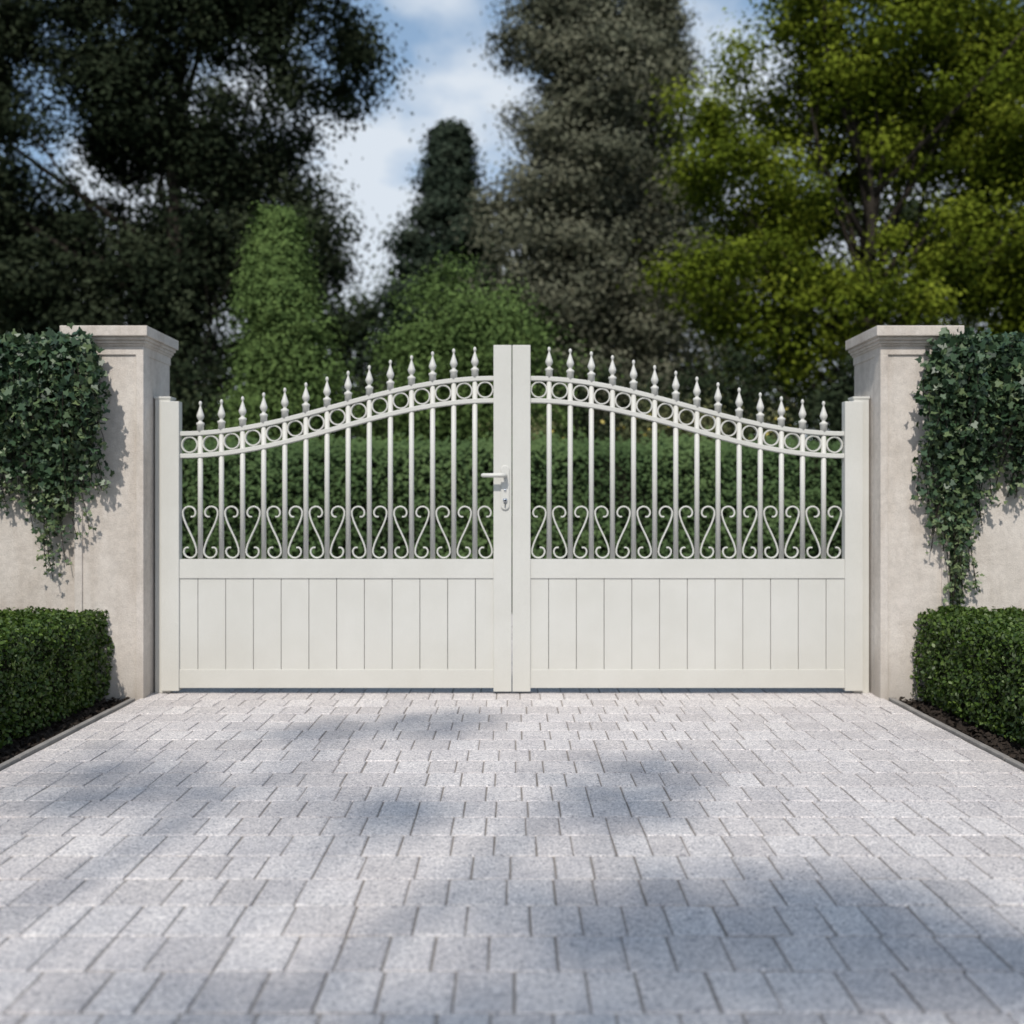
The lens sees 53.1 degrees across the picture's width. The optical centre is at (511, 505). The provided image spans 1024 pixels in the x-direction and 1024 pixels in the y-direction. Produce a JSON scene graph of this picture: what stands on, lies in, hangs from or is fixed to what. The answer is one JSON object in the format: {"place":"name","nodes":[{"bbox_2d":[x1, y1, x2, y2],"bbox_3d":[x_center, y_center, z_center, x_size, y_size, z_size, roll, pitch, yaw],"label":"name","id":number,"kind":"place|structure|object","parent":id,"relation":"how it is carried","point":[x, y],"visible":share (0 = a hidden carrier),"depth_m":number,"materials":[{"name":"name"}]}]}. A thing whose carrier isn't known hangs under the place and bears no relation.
{"place":"outdoors","nodes":[
{"label":"outdoors","id":0,"kind":"place"},
{"bbox_2d":[0,688,1023,1023],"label":"driveway","id":1,"kind":"structure","parent":0,"point":[492,856],"depth_m":3.01,"materials":[{"name":"grey stone"}]},
{"bbox_2d":[154,345,869,692],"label":"driveway gate","id":2,"kind":"structure","parent":1,"relation":"on","point":[511,615],"depth_m":5.71,"materials":[{"name":"metal"}]},
{"bbox_2d":[0,0,1023,439],"label":"sky","id":3,"kind":"structure","parent":0,"point":[451,87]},
{"bbox_2d":[478,385,819,456],"bbox_3d":[2.097,-0.278,13.784,5.128,2.686,2.547,0,0,0],"label":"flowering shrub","id":4,"kind":"object","parent":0,"point":[646,433],"visible":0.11,"depth_m":13.77,"materials":[{"name":"green plant"}]},
{"label":"ground","id":5,"kind":"structure","parent":0,"visible":0},
{"bbox_2d":[0,412,74,611],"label":"garden wall","id":6,"kind":"structure","parent":5,"relation":"on","point":[24,583],"depth_m":5.62,"materials":[{"name":"paint"}]},
{"bbox_2d":[0,697,129,763],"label":"flower bed","id":7,"kind":"object","parent":5,"relation":"on","point":[17,746],"visible":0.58,"depth_m":4.82,"materials":[{"name":"soil"}]},
{"bbox_2d":[0,606,113,748],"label":"box hedge","id":8,"kind":"object","parent":7,"relation":"on","point":[49,664],"visible":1,"depth_m":4.92,"materials":[{"name":"green plant"}]},
{"bbox_2d":[0,698,134,770],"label":"kerb","id":9,"kind":"structure","parent":5,"relation":"on","point":[40,746],"depth_m":4.63,"materials":[{"name":"concrete"}]},
{"bbox_2d":[60,325,178,700],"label":"stone pillar","id":10,"kind":"structure","parent":5,"relation":"on","point":[115,564],"depth_m":5.57,"materials":[{"name":"stone"}]},
{"bbox_2d":[0,322,114,580],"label":"ivy plant","id":11,"kind":"object","parent":10,"relation":"attached to","point":[49,378],"visible":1,"depth_m":5.41,"materials":[{"name":"green plant"}]},
{"bbox_2d":[0,0,434,443],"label":"dark broadleaf tree","id":12,"kind":"object","parent":5,"relation":"on","point":[163,278],"visible":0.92,"depth_m":21.31,"materials":[{"name":"green plant"}]},
{"bbox_2d":[186,195,384,455],"bbox_3d":[-3.408,-1.745,14.816,3.653,5.590,4.268,0,0,0],"label":"thuja shrub","id":13,"kind":"object","parent":5,"relation":"on","point":[277,353],"visible":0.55,"depth_m":14.60,"materials":[{"name":"green plant"}]},
{"bbox_2d":[337,117,516,439],"bbox_3d":[-1.868,-6.027,35.060,9.076,14.232,9.318,0,0,0],"label":"dark fir tree","id":14,"kind":"object","parent":5,"relation":"on","point":[450,161],"visible":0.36,"depth_m":33.78,"materials":[{"name":"green plant"}]},
{"bbox_2d":[339,241,623,445],"bbox_3d":[-0.660,-1.286,14.850,3.983,5.133,3.358,0,0,30],"label":"rounded shrub","id":15,"kind":"object","parent":5,"relation":"on","point":[461,337],"visible":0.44,"depth_m":14.55,"materials":[{"name":"green plant"}]},
{"bbox_2d":[153,323,853,456],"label":"border shrubs","id":16,"kind":"object","parent":5,"relation":"on","point":[812,403],"visible":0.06,"depth_m":17.32,"materials":[{"name":"green plant"}]},
{"bbox_2d":[182,426,841,558],"bbox_3d":[0.001,0.140,10.668,28.053,1.965,1.918,0,0,0],"label":"laurel hedge","id":17,"kind":"object","parent":5,"relation":"on","point":[538,476],"visible":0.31,"depth_m":10.37,"materials":[{"name":"green plant"}]},
{"bbox_2d":[0,166,1023,444],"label":"distant trees","id":18,"kind":"object","parent":5,"relation":"on","point":[352,324],"visible":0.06,"depth_m":41.86,"materials":[{"name":"green plant"}]},
{"bbox_2d":[333,0,774,442],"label":"cedar tree","id":19,"kind":"object","parent":5,"relation":"on","point":[555,218],"visible":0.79,"depth_m":28.47,"materials":[{"name":"green plant"}]},
{"bbox_2d":[528,0,769,437],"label":"cedar tree","id":20,"kind":"object","parent":5,"relation":"on","point":[679,20],"visible":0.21,"depth_m":30.89,"materials":[{"name":"green plant"}]},
{"bbox_2d":[616,0,1023,430],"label":"maple tree","id":21,"kind":"object","parent":5,"relation":"on","point":[869,88],"visible":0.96,"depth_m":19.68,"materials":[{"name":"green plant"}]},
{"bbox_2d":[845,325,963,700],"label":"stone pillar","id":22,"kind":"structure","parent":5,"relation":"on","point":[908,577],"depth_m":5.57,"materials":[{"name":"stone"}]},
{"bbox_2d":[909,327,1023,612],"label":"ivy plant","id":23,"kind":"object","parent":22,"relation":"attached to","point":[969,399],"visible":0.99,"depth_m":5.43,"materials":[{"name":"green plant"}]},
{"bbox_2d":[889,698,1023,770],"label":"kerb","id":24,"kind":"structure","parent":5,"relation":"on","point":[989,749],"depth_m":4.64,"materials":[{"name":"concrete"}]},
{"bbox_2d":[899,696,1023,763],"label":"flower bed","id":25,"kind":"object","parent":5,"relation":"on","point":[1004,745],"visible":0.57,"depth_m":4.80,"materials":[{"name":"soil"}]},
{"bbox_2d":[910,604,1023,746],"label":"box hedge","id":26,"kind":"object","parent":25,"relation":"on","point":[973,663],"visible":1,"depth_m":4.92,"materials":[{"name":"green plant"}]},
{"bbox_2d":[949,381,1023,610],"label":"garden wall","id":27,"kind":"structure","parent":5,"relation":"on","point":[998,553],"depth_m":5.62,"materials":[{"name":"paint"}]}
]}

